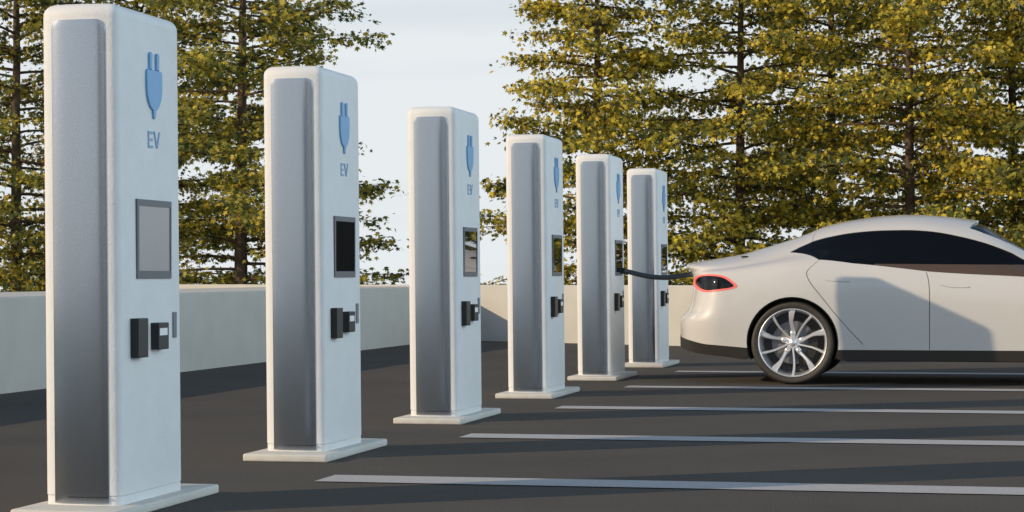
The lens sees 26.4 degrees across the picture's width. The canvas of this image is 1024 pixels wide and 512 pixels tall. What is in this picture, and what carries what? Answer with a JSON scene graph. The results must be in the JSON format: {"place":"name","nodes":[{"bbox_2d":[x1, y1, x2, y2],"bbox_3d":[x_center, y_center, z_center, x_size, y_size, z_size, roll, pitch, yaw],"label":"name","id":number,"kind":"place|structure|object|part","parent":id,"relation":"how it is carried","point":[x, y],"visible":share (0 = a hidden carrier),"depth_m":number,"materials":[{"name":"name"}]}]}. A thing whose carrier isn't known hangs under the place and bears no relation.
{"place":"outdoors","nodes":[
{"label":"outdoors","id":0,"kind":"place"},
{"bbox_2d":[0,341,1023,511],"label":"parking lot","id":1,"kind":"structure","parent":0,"point":[223,417],"depth_m":11.48,"materials":[{"name":"grey asphalt"}]},
{"bbox_2d":[11,4,218,511],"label":"charging station","id":2,"kind":"object","parent":1,"relation":"on","point":[112,260],"visible":1,"depth_m":8.21,"materials":[{"name":"metal"}]},
{"bbox_2d":[0,286,409,393],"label":"parapet wall","id":3,"kind":"structure","parent":1,"relation":"on","point":[222,327],"depth_m":21.06,"materials":[{"name":"white concrete"}]},
{"bbox_2d":[243,66,386,462],"bbox_3d":[-0.979,0.032,11.001,0.422,1.925,1.071,0,0,13],"label":"charging station","id":4,"kind":"object","parent":1,"relation":"on","point":[313,352],"visible":1,"depth_m":10.67,"materials":[{"name":"metal"}]},
{"bbox_2d":[179,284,692,345],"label":"parapet wall","id":5,"kind":"structure","parent":1,"relation":"on","point":[494,312],"depth_m":28.50,"materials":[{"name":"white concrete"}]},
{"bbox_2d":[393,107,500,424],"bbox_3d":[-0.396,0.053,13.608,0.422,1.925,1.071,0,0,13],"label":"charging station","id":6,"kind":"object","parent":1,"relation":"on","point":[444,266],"visible":1,"depth_m":13.27,"materials":[{"name":"metal"}]},
{"bbox_2d":[495,134,579,398],"bbox_3d":[0.198,0.074,16.262,0.422,1.925,1.071,0,0,13],"label":"charging station","id":7,"kind":"object","parent":1,"relation":"on","point":[535,264],"visible":1,"depth_m":15.93,"materials":[{"name":"metal"}]},
{"bbox_2d":[567,154,636,380],"bbox_3d":[0.787,0.094,18.897,0.422,1.925,1.071,0,0,13],"label":"charging station","id":8,"kind":"object","parent":1,"relation":"on","point":[600,264],"visible":1,"depth_m":18.56,"materials":[{"name":"metal"}]},
{"bbox_2d":[620,268,692,279],"bbox_3d":[1.290,0.154,18.890,0.724,0.109,0.068,0,0,11],"label":"charging cable","id":9,"kind":"object","parent":8,"relation":"attached to","point":[652,276],"visible":0.93,"depth_m":18.89,"materials":[{"name":"grey rubber"}]},
{"bbox_2d":[625,168,678,367],"bbox_3d":[1.358,0.114,21.448,0.422,1.925,1.071,0,0,13],"label":"charging station","id":10,"kind":"object","parent":1,"relation":"on","point":[648,299],"visible":0.98,"depth_m":21.11,"materials":[{"name":"metal"}]},
{"bbox_2d":[316,475,1023,494],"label":"parking line","id":11,"kind":"object","parent":1,"relation":"on","point":[703,485],"visible":1,"depth_m":9.27,"materials":[{"name":"paint"}]},
{"bbox_2d":[461,433,1023,444],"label":"parking line","id":12,"kind":"object","parent":1,"relation":"on","point":[765,439],"visible":1,"depth_m":11.79,"materials":[{"name":"paint"}]},
{"bbox_2d":[557,406,1023,413],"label":"parking line","id":13,"kind":"object","parent":1,"relation":"on","point":[792,409],"visible":1,"depth_m":14.37,"materials":[{"name":"paint"}]},
{"bbox_2d":[626,386,1023,390],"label":"parking line","id":14,"kind":"object","parent":1,"relation":"on","point":[827,388],"visible":1,"depth_m":17.00,"materials":[{"name":"paint"}]},
{"bbox_2d":[675,371,1023,374],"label":"parking line","id":15,"kind":"object","parent":1,"relation":"on","point":[866,372],"visible":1,"depth_m":19.71,"materials":[{"name":"paint"}]},
{"bbox_2d":[680,215,1023,383],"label":"car","id":16,"kind":"object","parent":1,"relation":"on","point":[808,307],"visible":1,"depth_m":17.63,"materials":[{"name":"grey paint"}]},
{"bbox_3d":[2.869,0.392,17.566,0.972,0.728,0.104,0,0,13],"label":"rear door","id":17,"kind":"part","parent":16,"relation":"part of","materials":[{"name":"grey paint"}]},
{"bbox_3d":[3.385,-0.002,17.617,2.286,0.420,0.263,0,0,13],"label":"side window","id":18,"kind":"part","parent":16,"relation":"part of","materials":[{"name":"black glass"}]},
{"bbox_3d":[3.931,0.437,17.327,1.246,0.631,0.079,0,0,13],"label":"front door","id":19,"kind":"part","parent":16,"relation":"part of","materials":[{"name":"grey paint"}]},
{"bbox_2d":[0,0,1023,291],"label":"sky","id":20,"kind":"structure","parent":0,"point":[441,54],"materials":[{"name":"white"}]},
{"bbox_3d":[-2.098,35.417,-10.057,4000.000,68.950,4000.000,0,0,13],"label":"terrain","id":21,"kind":"structure","parent":0,"visible":0},
{"bbox_2d":[0,0,141,291],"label":"maple tree","id":22,"kind":"object","parent":21,"relation":"on","point":[14,274],"visible":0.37,"depth_m":36.48,"materials":[{"name":"green plant"}]},
{"bbox_2d":[0,0,264,291],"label":"maple tree","id":23,"kind":"object","parent":21,"relation":"on","point":[185,184],"visible":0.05,"depth_m":38.60,"materials":[{"name":"green plant"}]},
{"bbox_2d":[128,0,408,284],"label":"maple tree","id":24,"kind":"object","parent":21,"relation":"on","point":[242,213],"visible":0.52,"depth_m":35.49,"materials":[{"name":"green plant"}]},
{"bbox_2d":[479,0,756,284],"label":"maple tree","id":25,"kind":"object","parent":21,"relation":"on","point":[594,125],"visible":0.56,"depth_m":34.20,"materials":[{"name":"green plant"}]},
{"bbox_2d":[567,0,900,284],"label":"maple tree","id":26,"kind":"object","parent":21,"relation":"on","point":[733,94],"visible":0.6,"depth_m":34.63,"materials":[{"name":"green plant"}]},
{"bbox_2d":[699,0,976,251],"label":"maple tree","id":27,"kind":"object","parent":21,"relation":"on","point":[845,23],"visible":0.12,"depth_m":37.32,"materials":[{"name":"green plant"}]},
{"bbox_2d":[724,0,1023,246],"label":"maple tree","id":28,"kind":"object","parent":21,"relation":"on","point":[909,18],"visible":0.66,"depth_m":33.65,"materials":[{"name":"green plant"}]},
{"bbox_2d":[864,0,1023,246],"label":"maple tree","id":29,"kind":"object","parent":21,"relation":"on","point":[989,24],"visible":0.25,"depth_m":35.45,"materials":[{"name":"green plant"}]},
{"bbox_2d":[937,0,1023,243],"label":"maple tree","id":30,"kind":"object","parent":21,"relation":"on","point":[1011,128],"visible":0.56,"depth_m":32.96,"materials":[{"name":"green plant"}]}
]}

